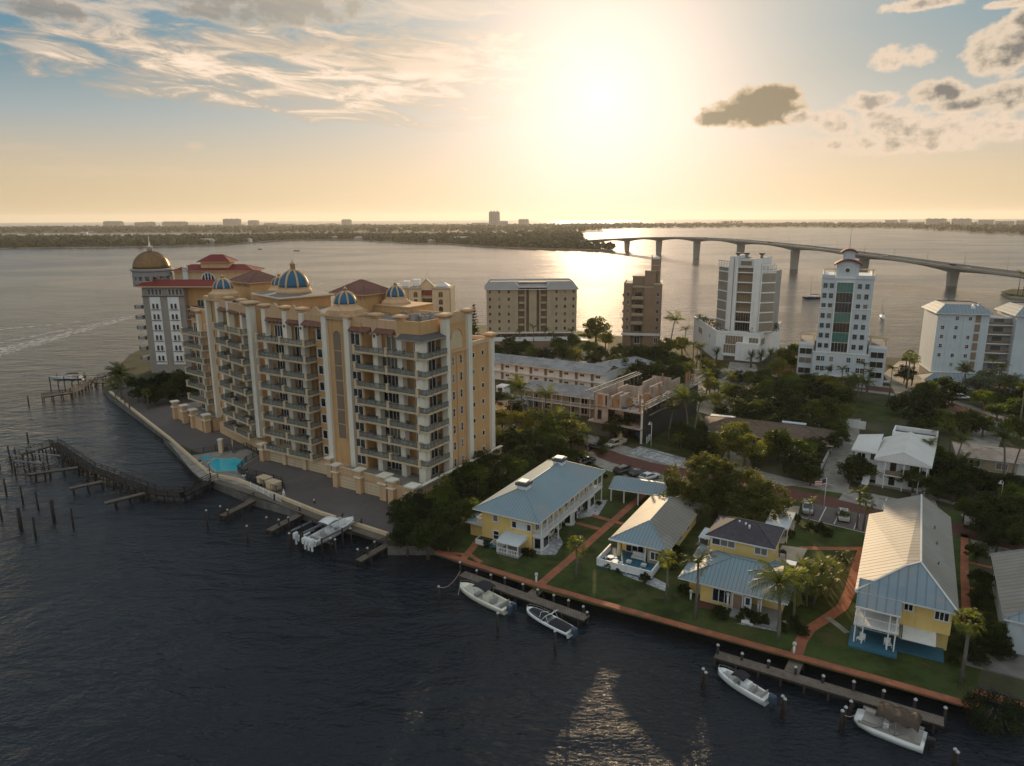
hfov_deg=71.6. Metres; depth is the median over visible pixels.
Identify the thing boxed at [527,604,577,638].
motorboat
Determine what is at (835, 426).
tree
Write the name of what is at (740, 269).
window
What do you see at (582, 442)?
tree
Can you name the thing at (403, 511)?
tree
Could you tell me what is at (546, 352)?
tree
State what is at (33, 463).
lift
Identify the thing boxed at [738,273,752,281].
window
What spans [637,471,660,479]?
parked car
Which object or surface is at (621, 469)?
parked car
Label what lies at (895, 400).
tree
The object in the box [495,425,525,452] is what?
tree
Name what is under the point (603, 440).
tree
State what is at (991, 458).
bungalow
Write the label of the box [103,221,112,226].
tower block
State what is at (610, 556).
round table
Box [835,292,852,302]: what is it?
window
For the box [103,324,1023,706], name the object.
ground
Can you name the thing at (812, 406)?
tree
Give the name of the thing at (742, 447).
tree
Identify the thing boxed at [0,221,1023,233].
woods
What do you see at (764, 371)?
tree
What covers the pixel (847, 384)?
tree
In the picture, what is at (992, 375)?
tree
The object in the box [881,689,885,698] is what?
mooring pile
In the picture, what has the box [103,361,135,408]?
palm tree
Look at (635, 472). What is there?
parked car
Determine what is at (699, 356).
tree
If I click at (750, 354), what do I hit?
palm tree
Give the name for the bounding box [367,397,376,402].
patio sofa
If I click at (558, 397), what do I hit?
window
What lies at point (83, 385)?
pier
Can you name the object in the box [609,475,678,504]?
carport
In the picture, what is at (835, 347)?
window
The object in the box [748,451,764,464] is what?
tree
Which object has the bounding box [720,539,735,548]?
window
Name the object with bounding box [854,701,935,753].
deck boat
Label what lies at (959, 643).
bush
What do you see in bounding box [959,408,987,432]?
tree
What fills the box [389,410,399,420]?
window
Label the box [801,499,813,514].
parked car
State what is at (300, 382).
window
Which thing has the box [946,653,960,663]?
shrub
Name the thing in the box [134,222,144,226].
tower block
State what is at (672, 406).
palm tree
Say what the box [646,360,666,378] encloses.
tree
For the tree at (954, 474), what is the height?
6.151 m
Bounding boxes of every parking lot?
[587,451,658,480]
[801,504,868,532]
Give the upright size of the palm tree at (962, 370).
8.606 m
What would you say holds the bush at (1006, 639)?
on the lawn at (828, 642)
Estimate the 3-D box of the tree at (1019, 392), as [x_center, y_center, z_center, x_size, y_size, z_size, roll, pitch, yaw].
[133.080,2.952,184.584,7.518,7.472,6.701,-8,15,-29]
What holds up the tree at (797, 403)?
on the ground at (1013, 688)
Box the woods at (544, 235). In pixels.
[0,229,615,249]
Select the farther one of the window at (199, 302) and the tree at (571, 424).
the window at (199, 302)
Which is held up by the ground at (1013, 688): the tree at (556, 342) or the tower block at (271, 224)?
the tree at (556, 342)
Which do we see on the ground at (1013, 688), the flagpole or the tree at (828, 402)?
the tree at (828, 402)
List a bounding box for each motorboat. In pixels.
[51,372,86,380]
[293,529,314,544]
[301,515,353,551]
[460,580,516,615]
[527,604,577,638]
[718,664,776,706]
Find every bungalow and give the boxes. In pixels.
[702,414,835,455]
[952,441,1023,474]
[1006,447,1023,475]
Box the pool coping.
[208,457,246,471]
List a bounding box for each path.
[436,550,482,562]
[461,536,478,558]
[538,494,645,583]
[574,522,599,529]
[592,514,623,524]
[791,549,861,654]
[799,546,862,549]
[826,617,848,632]
[960,534,974,641]
[965,560,991,568]
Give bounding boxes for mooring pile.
[3,478,6,493]
[16,508,22,529]
[19,485,23,503]
[31,517,36,537]
[34,491,38,508]
[49,500,55,521]
[70,508,74,527]
[205,509,208,528]
[245,525,248,543]
[288,532,291,551]
[329,537,332,553]
[334,538,336,555]
[349,527,351,543]
[437,585,439,600]
[496,612,498,632]
[553,630,556,652]
[701,667,704,688]
[703,671,707,690]
[716,644,719,662]
[766,659,769,677]
[779,694,784,716]
[782,697,786,718]
[821,674,824,692]
[839,709,844,730]
[842,705,847,728]
[848,699,852,715]
[852,680,855,690]
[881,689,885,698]
[912,698,917,708]
[943,706,947,727]
[951,747,956,765]
[953,750,959,765]
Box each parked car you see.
[575,456,595,464]
[585,442,607,449]
[613,464,634,475]
[627,468,649,477]
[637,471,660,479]
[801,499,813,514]
[836,507,850,521]
[953,393,969,399]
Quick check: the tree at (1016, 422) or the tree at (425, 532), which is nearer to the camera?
the tree at (425, 532)
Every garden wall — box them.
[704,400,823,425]
[821,424,845,468]
[847,419,865,429]
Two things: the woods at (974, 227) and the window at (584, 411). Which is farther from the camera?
the woods at (974, 227)
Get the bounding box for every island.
[0,225,1023,234]
[0,238,608,249]
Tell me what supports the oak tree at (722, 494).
on the lawn at (828, 642)
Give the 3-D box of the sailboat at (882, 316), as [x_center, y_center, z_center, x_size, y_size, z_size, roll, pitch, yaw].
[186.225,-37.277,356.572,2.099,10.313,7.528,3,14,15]
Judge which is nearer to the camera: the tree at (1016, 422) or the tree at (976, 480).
the tree at (976, 480)
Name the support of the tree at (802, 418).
on the ground at (1013, 688)
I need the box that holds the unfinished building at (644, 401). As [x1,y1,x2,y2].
[585,371,702,443]
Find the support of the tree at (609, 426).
on the ground at (1013, 688)
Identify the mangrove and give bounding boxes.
[961,687,1023,737]
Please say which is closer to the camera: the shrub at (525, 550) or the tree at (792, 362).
the shrub at (525, 550)
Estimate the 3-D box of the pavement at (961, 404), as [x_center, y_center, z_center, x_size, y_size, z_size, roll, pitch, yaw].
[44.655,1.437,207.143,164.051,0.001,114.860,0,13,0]
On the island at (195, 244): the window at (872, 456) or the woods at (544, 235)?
the woods at (544, 235)
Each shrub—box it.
[483,539,491,546]
[521,547,530,555]
[527,548,535,556]
[604,558,613,569]
[638,572,650,582]
[664,557,678,569]
[672,544,686,556]
[676,583,692,596]
[711,604,725,615]
[718,608,728,619]
[735,612,744,620]
[740,606,750,616]
[746,610,762,623]
[757,613,770,624]
[781,621,789,631]
[785,529,795,537]
[786,615,800,628]
[794,513,801,522]
[795,624,810,635]
[804,521,814,530]
[814,521,824,531]
[822,526,833,536]
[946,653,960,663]
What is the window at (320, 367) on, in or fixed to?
in the apartment building at (443, 403)
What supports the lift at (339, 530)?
in the water at (142, 631)
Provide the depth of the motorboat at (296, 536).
110.98 m
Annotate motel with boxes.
[495,353,619,387]
[523,379,601,418]
[595,356,654,380]
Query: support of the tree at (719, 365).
on the ground at (1013, 688)
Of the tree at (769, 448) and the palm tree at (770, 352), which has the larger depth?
the palm tree at (770, 352)
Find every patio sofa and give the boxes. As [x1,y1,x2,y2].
[277,414,287,419]
[297,402,306,407]
[299,434,308,439]
[360,362,372,367]
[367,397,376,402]
[368,430,376,436]
[392,349,404,354]
[393,384,405,390]
[397,420,409,425]
[398,454,409,459]
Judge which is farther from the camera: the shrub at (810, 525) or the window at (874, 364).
the window at (874, 364)
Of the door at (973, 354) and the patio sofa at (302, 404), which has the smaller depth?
the patio sofa at (302, 404)
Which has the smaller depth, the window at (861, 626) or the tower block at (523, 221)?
the window at (861, 626)
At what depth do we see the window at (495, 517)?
107.65 m
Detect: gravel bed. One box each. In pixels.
[536,533,562,554]
[578,500,607,517]
[622,573,668,590]
[737,620,792,630]
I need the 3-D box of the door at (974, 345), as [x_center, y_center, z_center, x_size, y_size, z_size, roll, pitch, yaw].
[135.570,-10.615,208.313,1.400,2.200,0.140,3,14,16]
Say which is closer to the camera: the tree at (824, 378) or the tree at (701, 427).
the tree at (701, 427)
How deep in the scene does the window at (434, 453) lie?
128.62 m
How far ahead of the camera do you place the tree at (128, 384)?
204.13 m
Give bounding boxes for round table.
[605,555,616,559]
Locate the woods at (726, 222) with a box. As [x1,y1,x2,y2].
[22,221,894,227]
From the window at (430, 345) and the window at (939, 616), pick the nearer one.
the window at (939, 616)
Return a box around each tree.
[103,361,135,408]
[105,380,129,396]
[107,370,127,403]
[108,368,130,399]
[124,376,138,390]
[125,386,141,401]
[130,377,160,395]
[139,383,164,404]
[141,388,151,408]
[148,370,173,388]
[156,382,181,403]
[165,369,192,395]
[177,378,198,397]
[181,386,198,396]
[386,502,424,536]
[386,520,422,556]
[387,499,404,515]
[400,488,427,506]
[402,518,450,559]
[403,492,446,525]
[425,481,460,509]
[427,506,466,545]
[432,474,467,494]
[433,530,463,551]
[442,470,480,500]
[445,496,481,528]
[454,459,493,484]
[459,484,488,501]
[460,462,483,478]
[471,464,510,493]
[472,326,477,334]
[472,449,501,466]
[488,477,509,491]
[492,453,528,480]
[495,344,509,353]
[495,390,508,405]
[495,408,512,432]
[495,425,505,445]
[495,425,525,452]
[500,336,516,351]
[503,391,520,424]
[504,428,525,446]
[505,373,534,412]
[505,399,527,419]
[507,342,526,355]
[507,445,537,467]
[509,407,540,431]
[518,426,556,449]
[520,339,533,351]
[523,344,543,357]
[527,408,547,444]
[529,323,537,347]
[533,384,557,421]
[533,412,562,432]
[533,444,553,463]
[537,348,556,358]
[542,435,570,457]
[544,405,568,420]
[546,425,562,436]
[549,336,566,347]
[552,345,572,360]
[554,419,586,448]
[560,411,579,421]
[566,334,581,346]
[566,347,583,361]
[566,535,587,578]
[567,447,588,460]
[568,434,586,448]
[575,424,595,454]
[578,333,592,338]
[578,341,599,353]
[582,316,612,342]
[583,351,602,362]
[591,346,608,362]
[594,446,607,454]
[595,332,614,348]
[597,435,609,444]
[600,418,619,437]
[603,354,623,361]
[607,343,631,356]
[609,413,635,437]
[613,369,638,384]
[617,355,628,365]
[621,346,644,357]
[627,359,654,384]
[637,344,663,360]
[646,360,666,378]
[649,346,673,365]
[654,337,680,357]
[657,363,685,382]
[657,549,678,602]
[659,451,795,521]
[660,398,685,440]
[663,310,685,337]
[666,351,692,365]
[668,382,698,425]
[668,421,686,435]
[669,431,685,447]
[672,336,691,354]
[677,360,697,377]
[677,425,700,446]
[678,547,715,619]
[679,324,691,349]
[680,432,709,455]
[682,387,716,428]
[687,340,698,362]
[691,420,707,434]
[692,342,704,367]
[694,343,707,363]
[694,353,709,365]
[694,443,713,458]
[696,367,715,394]
[698,357,714,369]
[700,431,717,450]
[702,376,719,393]
[703,366,721,380]
[704,392,729,405]
[706,421,750,459]
[710,346,722,360]
[710,380,724,394]
[712,404,729,415]
[713,361,726,369]
[718,381,744,403]
[720,370,737,383]
[722,421,753,450]
[726,384,759,404]
[727,396,749,417]
[728,370,743,383]
[730,433,766,466]
[740,408,765,420]
[742,370,754,384]
[742,399,770,419]
[743,349,760,367]
[747,559,811,641]
[748,381,773,403]
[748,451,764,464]
[751,374,763,386]
[755,369,772,377]
[756,349,768,366]
[758,437,777,460]
[760,373,775,387]
[762,394,792,419]
[762,414,781,422]
[762,428,792,460]
[763,348,775,361]
[764,407,798,423]
[766,357,790,376]
[766,377,795,399]
[772,347,796,367]
[773,559,815,616]
[776,436,817,457]
[779,371,801,380]
[779,450,797,471]
[782,391,809,415]
[782,449,822,480]
[784,357,797,371]
[788,343,798,355]
[788,377,811,397]
[790,412,818,427]
[792,554,825,596]
[795,556,837,606]
[797,398,827,422]
[798,436,826,458]
[800,372,820,383]
[800,465,824,485]
[801,496,819,529]
[802,380,833,399]
[810,551,849,596]
[814,413,841,428]
[815,373,839,384]
[816,396,842,418]
[821,364,833,374]
[822,380,847,401]
[822,433,843,453]
[823,558,847,586]
[826,419,850,430]
[828,402,857,421]
[829,387,856,403]
[829,429,851,447]
[830,548,856,570]
[835,507,851,521]
[836,366,848,383]
[836,455,867,482]
[839,374,860,390]
[842,373,857,388]
[847,453,874,478]
[848,484,872,527]
[849,372,869,399]
[856,374,876,403]
[856,493,876,530]
[859,360,871,390]
[862,465,884,476]
[863,367,875,392]
[884,393,910,415]
[887,364,898,397]
[893,364,918,385]
[896,466,932,492]
[901,352,909,382]
[901,385,938,409]
[901,397,941,427]
[904,349,917,388]
[906,417,935,429]
[910,353,920,385]
[915,380,940,394]
[919,408,956,429]
[921,475,954,498]
[922,437,939,444]
[923,389,956,408]
[929,456,942,475]
[930,456,969,479]
[931,417,965,452]
[933,375,954,393]
[935,445,955,460]
[941,382,968,402]
[941,462,972,483]
[946,411,975,432]
[949,430,973,461]
[950,607,987,683]
[953,360,974,393]
[953,496,976,521]
[955,450,982,467]
[956,365,972,384]
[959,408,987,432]
[960,464,994,493]
[961,375,994,389]
[963,514,993,535]
[963,541,989,562]
[965,584,996,605]
[966,499,994,521]
[966,568,995,589]
[968,389,1000,409]
[971,415,997,436]
[974,368,1002,390]
[978,524,1018,551]
[979,470,1014,494]
[981,420,1023,474]
[983,403,1013,420]
[986,354,1000,388]
[987,391,1020,404]
[989,494,1023,517]
[993,361,1011,392]
[993,372,1021,392]
[993,472,1023,487]
[994,513,1023,545]
[996,372,1023,403]
[996,481,1023,499]
[997,415,1023,437]
[1000,496,1023,518]
[1001,522,1023,548]
[1002,397,1023,419]
[1007,430,1023,474]
[1011,381,1023,398]
[1013,381,1023,430]
[1016,270,1023,294]
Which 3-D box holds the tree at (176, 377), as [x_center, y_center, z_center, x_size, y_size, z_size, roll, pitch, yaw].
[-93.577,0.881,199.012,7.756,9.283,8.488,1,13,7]
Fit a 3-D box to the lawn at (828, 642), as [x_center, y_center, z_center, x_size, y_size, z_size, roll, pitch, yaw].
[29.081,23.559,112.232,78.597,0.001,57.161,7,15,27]
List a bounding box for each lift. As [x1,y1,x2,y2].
[0,447,40,469]
[12,453,62,476]
[49,373,85,388]
[289,520,321,548]
[301,513,361,555]
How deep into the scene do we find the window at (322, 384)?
135.59 m
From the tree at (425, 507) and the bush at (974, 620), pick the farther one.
the tree at (425, 507)
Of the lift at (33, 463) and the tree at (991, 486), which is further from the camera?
the lift at (33, 463)
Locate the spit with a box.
[1000,289,1023,298]
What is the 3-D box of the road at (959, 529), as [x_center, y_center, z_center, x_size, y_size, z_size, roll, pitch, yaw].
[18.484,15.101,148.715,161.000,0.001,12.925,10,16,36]
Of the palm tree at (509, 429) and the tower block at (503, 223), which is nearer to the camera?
the palm tree at (509, 429)
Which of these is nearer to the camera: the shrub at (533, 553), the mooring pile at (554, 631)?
the mooring pile at (554, 631)
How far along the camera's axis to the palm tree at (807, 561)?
92.88 m
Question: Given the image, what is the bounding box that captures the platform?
[13,440,52,458]
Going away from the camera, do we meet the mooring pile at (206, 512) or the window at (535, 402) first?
the mooring pile at (206, 512)
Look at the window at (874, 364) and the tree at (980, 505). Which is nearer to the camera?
the tree at (980, 505)
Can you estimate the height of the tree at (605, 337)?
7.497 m
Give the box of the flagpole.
[815,478,826,507]
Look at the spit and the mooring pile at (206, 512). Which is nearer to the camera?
the mooring pile at (206, 512)
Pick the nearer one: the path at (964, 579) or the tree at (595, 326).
the path at (964, 579)
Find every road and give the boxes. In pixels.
[496,429,1023,549]
[510,354,1014,427]
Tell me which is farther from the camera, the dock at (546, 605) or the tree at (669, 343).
the tree at (669, 343)
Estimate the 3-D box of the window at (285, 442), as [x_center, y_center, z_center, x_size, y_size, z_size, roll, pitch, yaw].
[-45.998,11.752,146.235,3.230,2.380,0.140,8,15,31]
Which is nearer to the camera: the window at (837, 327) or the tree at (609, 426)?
the tree at (609, 426)
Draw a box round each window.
[197,300,203,305]
[201,272,214,278]
[274,324,282,337]
[275,344,284,353]
[277,360,285,369]
[278,377,286,384]
[279,392,287,400]
[281,408,288,415]
[282,424,290,430]
[283,440,291,445]
[294,326,299,339]
[296,347,300,355]
[297,363,301,371]
[298,380,302,387]
[316,329,321,340]
[317,348,322,357]
[318,365,323,374]
[319,381,324,390]
[320,397,325,407]
[321,413,326,423]
[322,429,327,438]
[324,445,328,454]
[351,333,360,345]
[352,353,361,363]
[353,371,361,381]
[354,388,362,398]
[355,405,363,415]
[355,421,364,431]
[357,438,365,448]
[357,454,366,464]
[382,356,386,366]
[383,374,387,383]
[384,392,388,400]
[385,410,388,417]
[386,336,396,350]
[386,444,390,451]
[387,357,397,368]
[387,375,397,385]
[388,393,398,403]
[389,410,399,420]
[390,428,399,436]
[391,445,400,453]
[391,462,401,470]
[423,298,431,301]
[427,340,435,354]
[428,358,435,372]
[428,377,436,389]
[429,395,436,407]
[430,413,436,424]
[430,430,437,441]
[431,448,437,458]
[431,465,438,475]
[492,514,497,522]
[493,530,499,539]
[511,520,516,528]
[516,521,526,530]
[526,524,531,531]
[532,401,537,407]
[533,533,548,551]
[556,395,562,400]
[563,509,577,525]
[568,396,574,402]
[568,406,574,412]
[581,398,587,404]
[581,408,587,414]
[581,495,594,509]
[625,544,643,552]
[634,325,640,330]
[634,336,639,343]
[650,551,658,561]
[711,538,720,545]
[711,587,731,605]
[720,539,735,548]
[723,344,735,353]
[725,335,742,344]
[735,312,749,321]
[735,322,749,330]
[736,303,750,311]
[737,283,751,291]
[737,293,751,301]
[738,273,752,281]
[739,268,752,271]
[740,261,751,265]
[749,338,758,342]
[754,546,767,556]
[760,337,764,346]
[798,357,811,363]
[798,367,810,373]
[799,348,811,353]
[831,342,847,352]
[832,332,848,342]
[833,322,849,332]
[834,313,850,322]
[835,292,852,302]
[835,303,851,312]
[836,282,853,292]
[844,267,850,272]
[857,452,865,457]
[860,626,890,634]
[868,372,881,378]
[869,361,882,367]
[870,352,883,358]
[870,453,875,460]
[887,476,895,486]
[889,462,897,471]
[900,625,937,640]
[903,603,913,611]
[907,483,919,489]
[933,610,949,622]
[968,459,980,467]
[995,462,1008,470]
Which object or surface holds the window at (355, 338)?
in the apartment building at (443, 403)
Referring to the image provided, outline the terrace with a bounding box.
[108,377,393,540]
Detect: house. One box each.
[201,238,214,243]
[329,236,338,239]
[354,236,362,239]
[466,455,605,558]
[596,495,703,579]
[678,515,796,628]
[848,494,958,662]
[851,425,938,494]
[966,549,1023,679]
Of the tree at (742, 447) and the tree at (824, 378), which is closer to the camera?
the tree at (742, 447)
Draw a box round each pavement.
[497,424,1011,555]
[510,352,1023,439]
[852,478,956,504]
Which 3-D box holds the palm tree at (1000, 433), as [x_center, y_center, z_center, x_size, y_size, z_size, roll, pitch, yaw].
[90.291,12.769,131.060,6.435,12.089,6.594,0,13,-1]
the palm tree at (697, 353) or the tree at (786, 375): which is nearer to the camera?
the tree at (786, 375)
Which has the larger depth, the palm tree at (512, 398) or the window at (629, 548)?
the palm tree at (512, 398)
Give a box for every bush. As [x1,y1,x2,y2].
[952,632,978,652]
[954,612,995,645]
[967,644,991,666]
[972,610,996,621]
[975,626,1013,655]
[986,617,1008,638]
[986,637,1018,660]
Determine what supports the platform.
in the water at (142, 631)
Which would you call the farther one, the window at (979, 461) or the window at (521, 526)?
the window at (979, 461)
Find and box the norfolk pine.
[472,304,478,334]
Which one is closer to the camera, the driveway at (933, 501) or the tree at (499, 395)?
the driveway at (933, 501)
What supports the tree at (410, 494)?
on the ground at (1013, 688)
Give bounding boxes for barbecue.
[779,549,786,558]
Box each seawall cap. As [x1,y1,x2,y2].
[434,550,971,707]
[977,689,1023,705]
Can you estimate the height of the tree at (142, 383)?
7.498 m
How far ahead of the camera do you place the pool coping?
144.34 m
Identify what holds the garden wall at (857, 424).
on the ground at (1013, 688)
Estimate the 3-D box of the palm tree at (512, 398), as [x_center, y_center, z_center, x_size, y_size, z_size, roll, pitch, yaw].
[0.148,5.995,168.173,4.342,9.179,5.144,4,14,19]
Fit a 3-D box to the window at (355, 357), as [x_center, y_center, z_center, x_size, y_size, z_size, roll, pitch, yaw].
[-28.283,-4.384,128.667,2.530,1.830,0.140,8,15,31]
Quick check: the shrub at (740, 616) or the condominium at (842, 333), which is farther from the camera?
the condominium at (842, 333)
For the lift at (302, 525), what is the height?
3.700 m
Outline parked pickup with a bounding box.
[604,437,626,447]
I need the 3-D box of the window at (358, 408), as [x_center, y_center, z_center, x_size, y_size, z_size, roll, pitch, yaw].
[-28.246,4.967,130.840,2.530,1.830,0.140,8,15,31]
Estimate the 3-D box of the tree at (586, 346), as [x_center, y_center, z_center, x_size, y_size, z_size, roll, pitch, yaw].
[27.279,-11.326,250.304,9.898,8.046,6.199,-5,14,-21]
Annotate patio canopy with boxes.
[698,527,709,544]
[765,510,795,542]
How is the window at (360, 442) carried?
in the apartment building at (443, 403)
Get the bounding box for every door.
[269,451,282,462]
[288,456,302,467]
[309,461,321,472]
[321,463,326,474]
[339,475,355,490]
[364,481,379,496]
[731,592,743,608]
[744,596,751,610]
[969,361,974,368]
[970,352,975,359]
[971,343,977,350]
[972,334,978,340]
[974,324,979,331]
[975,315,981,322]
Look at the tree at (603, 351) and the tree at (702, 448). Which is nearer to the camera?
the tree at (702, 448)
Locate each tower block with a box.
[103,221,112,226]
[111,221,123,226]
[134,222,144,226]
[145,222,155,225]
[162,221,174,226]
[174,221,187,226]
[223,218,241,226]
[248,220,258,225]
[264,223,277,225]
[341,219,351,224]
[472,223,487,225]
[489,211,499,226]
[500,221,507,226]
[518,219,528,225]
[884,220,897,222]
[925,218,946,224]
[950,218,971,225]
[977,219,994,224]
[993,221,1014,226]
[1014,220,1023,224]
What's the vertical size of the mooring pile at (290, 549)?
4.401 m
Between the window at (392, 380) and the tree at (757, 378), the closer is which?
the window at (392, 380)
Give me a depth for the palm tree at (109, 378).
192.48 m
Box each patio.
[698,597,715,609]
[776,545,807,561]
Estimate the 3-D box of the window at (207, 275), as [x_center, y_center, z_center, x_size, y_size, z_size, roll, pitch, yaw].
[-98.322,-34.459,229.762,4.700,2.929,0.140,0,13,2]
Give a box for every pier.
[28,462,78,479]
[41,378,109,401]
[49,437,218,503]
[69,476,103,494]
[95,367,135,380]
[103,487,146,507]
[219,492,255,519]
[266,513,304,533]
[355,536,387,562]
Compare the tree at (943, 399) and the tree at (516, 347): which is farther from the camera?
the tree at (516, 347)
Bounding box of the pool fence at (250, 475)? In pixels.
[191,442,284,491]
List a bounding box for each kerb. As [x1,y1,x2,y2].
[109,391,389,535]
[627,447,686,460]
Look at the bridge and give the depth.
629.42 m
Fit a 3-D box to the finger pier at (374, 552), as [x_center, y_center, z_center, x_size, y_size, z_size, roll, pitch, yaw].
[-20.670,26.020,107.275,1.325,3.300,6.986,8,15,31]
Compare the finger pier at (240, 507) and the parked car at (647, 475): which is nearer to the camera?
the finger pier at (240, 507)
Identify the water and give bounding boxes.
[0,219,1023,765]
[210,458,244,470]
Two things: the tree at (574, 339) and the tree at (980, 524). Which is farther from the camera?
the tree at (574, 339)
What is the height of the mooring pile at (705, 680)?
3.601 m
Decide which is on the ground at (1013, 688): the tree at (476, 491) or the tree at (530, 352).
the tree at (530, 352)
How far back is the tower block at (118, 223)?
4106.36 m
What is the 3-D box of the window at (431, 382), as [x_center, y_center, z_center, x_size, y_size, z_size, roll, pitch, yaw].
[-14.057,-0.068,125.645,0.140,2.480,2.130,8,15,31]
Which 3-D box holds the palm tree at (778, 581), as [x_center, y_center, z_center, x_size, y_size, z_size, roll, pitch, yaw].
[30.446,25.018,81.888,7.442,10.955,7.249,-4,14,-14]
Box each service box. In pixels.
[256,474,272,486]
[265,478,281,490]
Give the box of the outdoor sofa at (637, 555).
[631,550,644,560]
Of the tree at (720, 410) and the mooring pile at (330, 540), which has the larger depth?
the tree at (720, 410)
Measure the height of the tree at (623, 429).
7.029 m
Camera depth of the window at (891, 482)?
130.55 m
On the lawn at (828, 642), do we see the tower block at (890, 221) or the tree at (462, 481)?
the tree at (462, 481)
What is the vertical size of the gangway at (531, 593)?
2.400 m
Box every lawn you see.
[428,450,997,707]
[628,412,725,457]
[852,400,905,421]
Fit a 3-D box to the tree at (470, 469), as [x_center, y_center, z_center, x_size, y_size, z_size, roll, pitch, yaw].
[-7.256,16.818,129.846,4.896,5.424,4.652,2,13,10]
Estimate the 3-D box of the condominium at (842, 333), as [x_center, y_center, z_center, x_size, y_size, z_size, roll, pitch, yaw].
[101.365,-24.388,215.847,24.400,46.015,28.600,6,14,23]
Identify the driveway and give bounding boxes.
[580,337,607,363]
[719,450,752,471]
[728,362,757,373]
[776,359,796,382]
[779,506,799,542]
[816,419,860,491]
[884,361,920,394]
[911,491,937,506]
[963,416,1004,446]
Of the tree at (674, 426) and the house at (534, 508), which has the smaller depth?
the house at (534, 508)
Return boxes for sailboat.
[802,278,820,298]
[879,300,884,318]
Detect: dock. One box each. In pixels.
[459,571,589,626]
[713,651,943,733]
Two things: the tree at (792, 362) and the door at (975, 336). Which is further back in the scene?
the tree at (792, 362)
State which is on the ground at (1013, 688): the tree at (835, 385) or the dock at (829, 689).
the tree at (835, 385)
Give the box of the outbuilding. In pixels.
[495,383,529,413]
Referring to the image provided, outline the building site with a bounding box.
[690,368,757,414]
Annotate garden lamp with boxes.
[726,592,729,609]
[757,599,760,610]
[792,641,796,653]
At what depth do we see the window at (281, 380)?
143.65 m
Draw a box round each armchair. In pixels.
[856,631,865,641]
[883,637,891,647]
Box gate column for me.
[217,438,223,452]
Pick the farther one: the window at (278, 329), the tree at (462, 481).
the window at (278, 329)
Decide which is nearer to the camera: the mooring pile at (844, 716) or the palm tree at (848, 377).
the mooring pile at (844, 716)
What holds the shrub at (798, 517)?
on the lawn at (828, 642)
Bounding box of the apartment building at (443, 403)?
[169,260,502,505]
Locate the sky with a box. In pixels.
[0,0,1023,222]
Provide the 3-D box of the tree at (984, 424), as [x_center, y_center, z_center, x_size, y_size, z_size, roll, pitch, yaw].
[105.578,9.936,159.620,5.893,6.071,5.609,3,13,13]
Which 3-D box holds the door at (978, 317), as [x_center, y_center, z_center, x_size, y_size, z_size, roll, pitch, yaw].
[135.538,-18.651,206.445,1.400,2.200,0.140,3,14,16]
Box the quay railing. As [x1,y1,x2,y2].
[250,482,280,501]
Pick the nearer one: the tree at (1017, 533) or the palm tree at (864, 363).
the tree at (1017, 533)
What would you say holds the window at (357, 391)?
in the apartment building at (443, 403)
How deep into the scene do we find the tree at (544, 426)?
151.14 m
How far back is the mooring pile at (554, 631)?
83.34 m
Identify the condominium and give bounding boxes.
[130,237,310,372]
[397,279,454,312]
[485,278,589,349]
[621,255,662,346]
[693,252,781,363]
[796,229,889,387]
[918,300,1023,390]
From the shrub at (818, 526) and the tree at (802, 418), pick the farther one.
the tree at (802, 418)
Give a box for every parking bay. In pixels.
[626,446,685,466]
[839,488,895,509]
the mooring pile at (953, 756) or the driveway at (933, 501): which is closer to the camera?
the mooring pile at (953, 756)
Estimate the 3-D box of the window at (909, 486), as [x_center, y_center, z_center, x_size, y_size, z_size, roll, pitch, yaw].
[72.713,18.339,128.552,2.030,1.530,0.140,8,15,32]
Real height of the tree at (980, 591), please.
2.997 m
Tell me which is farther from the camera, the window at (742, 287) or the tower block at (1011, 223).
the tower block at (1011, 223)
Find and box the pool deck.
[169,442,276,497]
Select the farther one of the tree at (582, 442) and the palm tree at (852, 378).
the palm tree at (852, 378)
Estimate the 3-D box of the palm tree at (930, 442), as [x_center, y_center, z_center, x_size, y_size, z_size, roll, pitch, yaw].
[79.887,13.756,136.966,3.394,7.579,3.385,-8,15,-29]
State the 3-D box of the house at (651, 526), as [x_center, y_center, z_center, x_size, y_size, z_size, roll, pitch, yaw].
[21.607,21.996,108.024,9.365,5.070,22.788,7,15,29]
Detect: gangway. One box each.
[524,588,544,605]
[784,659,804,674]
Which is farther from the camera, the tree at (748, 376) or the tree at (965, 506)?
the tree at (748, 376)
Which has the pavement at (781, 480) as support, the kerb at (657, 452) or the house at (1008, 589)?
the kerb at (657, 452)
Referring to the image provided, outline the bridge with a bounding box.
[567,233,1023,285]
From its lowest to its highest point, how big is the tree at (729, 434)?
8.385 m
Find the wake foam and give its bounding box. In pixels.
[3,316,131,351]
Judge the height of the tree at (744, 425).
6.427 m
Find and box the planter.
[475,535,494,547]
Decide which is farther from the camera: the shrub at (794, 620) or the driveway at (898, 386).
the driveway at (898, 386)
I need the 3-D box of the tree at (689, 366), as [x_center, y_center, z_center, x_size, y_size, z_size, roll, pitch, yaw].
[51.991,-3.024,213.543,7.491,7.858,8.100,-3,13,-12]
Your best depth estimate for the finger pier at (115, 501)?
127.74 m
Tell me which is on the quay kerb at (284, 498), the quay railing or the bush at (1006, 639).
the quay railing
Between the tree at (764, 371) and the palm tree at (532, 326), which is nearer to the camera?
the tree at (764, 371)
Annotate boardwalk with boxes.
[214,480,389,541]
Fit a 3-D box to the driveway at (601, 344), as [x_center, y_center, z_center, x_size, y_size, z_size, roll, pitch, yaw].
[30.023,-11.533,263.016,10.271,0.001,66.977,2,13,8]

